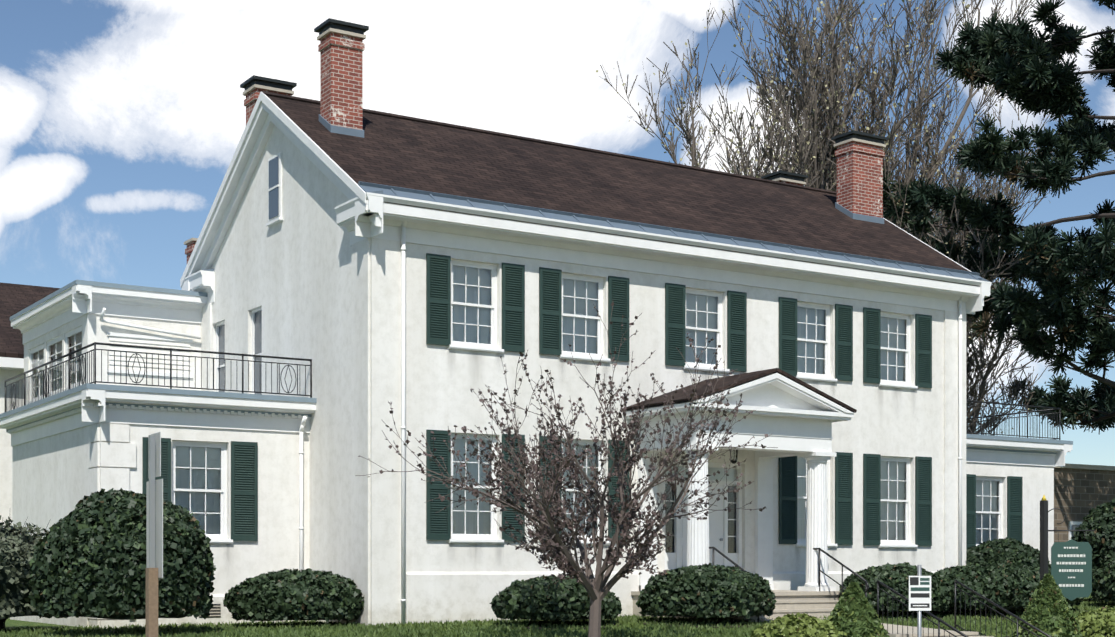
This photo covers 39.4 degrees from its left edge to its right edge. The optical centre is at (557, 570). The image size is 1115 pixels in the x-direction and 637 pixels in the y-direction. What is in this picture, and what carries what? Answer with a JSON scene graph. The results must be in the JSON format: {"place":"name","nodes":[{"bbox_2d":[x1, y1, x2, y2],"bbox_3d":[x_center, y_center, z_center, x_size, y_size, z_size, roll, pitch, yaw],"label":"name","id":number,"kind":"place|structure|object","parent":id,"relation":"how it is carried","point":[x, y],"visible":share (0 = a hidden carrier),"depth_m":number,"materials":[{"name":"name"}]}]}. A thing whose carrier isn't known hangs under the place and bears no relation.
{"place":"outdoors","nodes":[
{"label":"outdoors","id":0,"kind":"place"},
{"bbox_2d":[0,594,1114,636],"bbox_3d":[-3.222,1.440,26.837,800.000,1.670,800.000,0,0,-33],"label":"ground","id":1,"kind":"structure","parent":0,"point":[10,624],"depth_m":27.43,"materials":[{"name":"green plant"}]},
{"bbox_2d":[0,282,59,527],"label":"neighbour house","id":2,"kind":"structure","parent":1,"relation":"on","point":[15,298],"depth_m":40.09,"materials":[{"name":"paint"}]},
{"bbox_2d":[0,515,67,630],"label":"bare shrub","id":3,"kind":"object","parent":1,"relation":"on","point":[17,549],"visible":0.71,"depth_m":25.62,"materials":[{"name":"plant"}]},
{"bbox_2d":[28,488,220,636],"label":"yew shrub","id":4,"kind":"object","parent":1,"relation":"on","point":[88,559],"visible":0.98,"depth_m":23.44,"materials":[{"name":"green plant"}]},
{"bbox_2d":[146,432,162,636],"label":"street sign post","id":5,"kind":"object","parent":1,"relation":"on","point":[154,530],"visible":1,"depth_m":15.84,"materials":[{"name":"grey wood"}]},
{"bbox_2d":[0,383,316,628],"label":"annex","id":6,"kind":"object","parent":1,"relation":"on","point":[234,476],"visible":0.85,"depth_m":28.25,"materials":[{"name":"paint"}]},
{"bbox_2d":[10,280,206,404],"bbox_3d":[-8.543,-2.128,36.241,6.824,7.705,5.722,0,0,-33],"label":"sunroom","id":7,"kind":"structure","parent":6,"relation":"on","point":[71,317],"depth_m":33.27,"materials":[{"name":"paint"}]},
{"bbox_2d":[4,342,311,411],"bbox_3d":[-8.720,-3.550,29.007,3.428,0.740,7.595,0,0,-65],"label":"balcony railing","id":8,"kind":"object","parent":6,"relation":"on","point":[12,391],"visible":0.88,"depth_m":28.18,"materials":[{"name":"black metal"}]},
{"bbox_2d":[223,568,363,628],"bbox_3d":[-4.421,0.470,26.954,2.750,1.022,1.866,0,0,-33],"label":"low shrub","id":9,"kind":"object","parent":1,"relation":"on","point":[296,594],"visible":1,"depth_m":26.29,"materials":[{"name":"green plant"}]},
{"bbox_2d":[489,575,621,628],"bbox_3d":[-0.018,0.516,26.649,2.456,0.900,2.092,0,0,-33],"label":"shrub","id":10,"kind":"object","parent":1,"relation":"on","point":[543,597],"visible":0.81,"depth_m":25.89,"materials":[{"name":"green plant"}]},
{"bbox_2d":[355,303,777,636],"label":"redbud tree","id":11,"kind":"object","parent":1,"relation":"on","point":[597,588],"visible":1,"depth_m":22.03,"materials":[{"name":"brown plant"}]},
{"bbox_2d":[180,91,991,625],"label":"house","id":12,"kind":"structure","parent":1,"relation":"on","point":[422,275],"depth_m":29.92,"materials":[{"name":"paint"}]},
{"bbox_2d":[184,18,887,262],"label":"chimneys","id":13,"kind":"object","parent":12,"relation":"on","point":[858,154],"visible":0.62,"depth_m":31.42,"materials":[{"name":"brick"}]},
{"bbox_2d":[632,563,776,627],"bbox_3d":[2.667,0.416,27.562,2.711,1.109,2.396,0,0,-33],"label":"shrub","id":14,"kind":"object","parent":1,"relation":"on","point":[705,590],"visible":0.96,"depth_m":26.77,"materials":[{"name":"green plant"}]},
{"bbox_2d":[625,368,856,621],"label":"portico","id":15,"kind":"structure","parent":1,"relation":"on","point":[794,416],"depth_m":29.47,"materials":[{"name":"paint"}]},
{"bbox_2d":[709,547,868,622],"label":"stair handrails","id":16,"kind":"object","parent":15,"relation":"on","point":[819,570],"visible":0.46,"depth_m":29.20,"materials":[{"name":"black metal"}]},
{"bbox_2d":[749,612,840,636],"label":"yellow shrub","id":17,"kind":"object","parent":1,"relation":"on","point":[798,624],"visible":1,"depth_m":22.50,"materials":[{"name":"green plant"}]},
{"bbox_2d":[596,0,1038,218],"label":"bare tree","id":18,"kind":"object","parent":1,"relation":"on","point":[811,167],"visible":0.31,"depth_m":50.21,"materials":[{"name":"brown plant"}]},
{"bbox_2d":[827,581,889,636],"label":"cone shrub","id":19,"kind":"object","parent":1,"relation":"on","point":[853,613],"visible":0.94,"depth_m":22.91,"materials":[{"name":"green plant"}]},
{"bbox_2d":[721,0,1034,370],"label":"bare tree","id":20,"kind":"object","parent":1,"relation":"on","point":[919,150],"visible":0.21,"depth_m":54.95,"materials":[{"name":"brown plant"}]},
{"bbox_2d":[838,562,953,619],"bbox_3d":[6.451,0.380,29.784,2.392,1.081,2.100,0,0,-33],"label":"shrub","id":21,"kind":"object","parent":1,"relation":"on","point":[895,577],"visible":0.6,"depth_m":29.12,"materials":[{"name":"green plant"}]},
{"bbox_2d":[823,620,994,636],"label":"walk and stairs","id":22,"kind":"object","parent":1,"relation":"on","point":[912,631],"visible":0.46,"depth_m":25.68,"materials":[{"name":"concrete"}]},
{"bbox_2d":[877,580,1051,636],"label":"stair rails","id":23,"kind":"object","parent":22,"relation":"on","point":[955,624],"visible":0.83,"depth_m":25.12,"materials":[{"name":"black metal"}]},
{"bbox_2d":[909,565,930,636],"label":"parking sign","id":24,"kind":"object","parent":1,"relation":"on","point":[919,593],"visible":1,"depth_m":21.36,"materials":[{"name":"silver metal"}]},
{"bbox_2d":[883,136,1043,428],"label":"bare tree","id":25,"kind":"object","parent":1,"relation":"on","point":[981,272],"depth_m":44.73,"materials":[{"name":"brown plant"}]},
{"bbox_2d":[886,136,1048,435],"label":"bare tree","id":26,"kind":"object","parent":1,"relation":"on","point":[983,390],"visible":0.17,"depth_m":49.80,"materials":[{"name":"brown plant"}]},
{"bbox_2d":[911,563,1036,618],"bbox_3d":[8.206,0.387,30.476,2.788,1.064,2.348,0,0,-33],"label":"shrub","id":27,"kind":"object","parent":1,"relation":"on","point":[1006,588],"visible":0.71,"depth_m":29.65,"materials":[{"name":"green plant"}]},
{"bbox_2d":[886,79,1066,389],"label":"bare tree","id":28,"kind":"object","parent":1,"relation":"on","point":[1007,189],"visible":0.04,"depth_m":62.79,"materials":[{"name":"brown plant"}]},
{"bbox_2d":[883,0,1114,434],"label":"pine tree","id":29,"kind":"object","parent":1,"relation":"on","point":[1028,69],"visible":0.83,"depth_m":43.62,"materials":[{"name":"green plant"}]},
{"bbox_2d":[966,537,1050,567],"bbox_3d":[9.986,0.024,35.060,2.542,1.515,2.357,0,0,-33],"label":"bush","id":30,"kind":"object","parent":1,"relation":"on","point":[1005,552],"visible":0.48,"depth_m":34.38,"materials":[{"name":"green plant"}]},
{"bbox_2d":[966,434,1072,563],"bbox_3d":[8.750,-0.728,39.828,4.974,4.905,6.824,0,0,-33],"label":"annex","id":31,"kind":"object","parent":1,"relation":"on","point":[1009,482],"visible":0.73,"depth_m":37.53,"materials":[{"name":"paint"}]},
{"bbox_2d":[966,400,1059,439],"bbox_3d":[10.576,-3.590,39.614,3.799,0.820,7.891,0,0,4],"label":"roof railing","id":32,"kind":"object","parent":31,"relation":"on","point":[1014,417],"visible":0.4,"depth_m":37.82,"materials":[{"name":"black metal"}]},
{"bbox_2d":[992,564,1087,612],"bbox_3d":[9.633,0.369,32.033,2.777,0.997,2.253,0,0,-33],"label":"shrub","id":33,"kind":"object","parent":1,"relation":"on","point":[1032,573],"visible":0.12,"depth_m":31.43,"materials":[{"name":"green plant"}]},
{"bbox_2d":[1005,573,1081,636],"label":"cone shrub","id":34,"kind":"object","parent":1,"relation":"on","point":[1048,610],"visible":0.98,"depth_m":25.23,"materials":[{"name":"green plant"}]},
{"bbox_2d":[1040,495,1094,600],"bbox_3d":[8.935,-0.059,27.312,0.920,2.553,0.141,0,0,8],"label":"museum sign","id":35,"kind":"object","parent":1,"relation":"on","point":[1071,566],"visible":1,"depth_m":27.27,"materials":[{"name":"green"}]},
{"bbox_2d":[1054,463,1114,541],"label":"brick building","id":36,"kind":"structure","parent":1,"relation":"on","point":[1081,491],"depth_m":50.32,"materials":[{"name":"brick"}]},
{"bbox_2d":[1070,497,1114,585],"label":"shrub","id":37,"kind":"object","parent":1,"relation":"on","point":[1100,521],"visible":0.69,"depth_m":35.23,"materials":[{"name":"green plant"}]},
{"bbox_2d":[1075,605,1114,636],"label":"yellow shrub","id":38,"kind":"object","parent":1,"relation":"on","point":[1099,622],"visible":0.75,"depth_m":25.79,"materials":[{"name":"green plant"}]},
{"bbox_2d":[1091,555,1114,607],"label":"shrub","id":39,"kind":"object","parent":1,"relation":"on","point":[1103,580],"visible":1,"depth_m":32.81,"materials":[{"name":"green plant"}]},
{"bbox_2d":[0,0,1114,465],"label":"sky","id":40,"kind":"structure","parent":0,"point":[123,122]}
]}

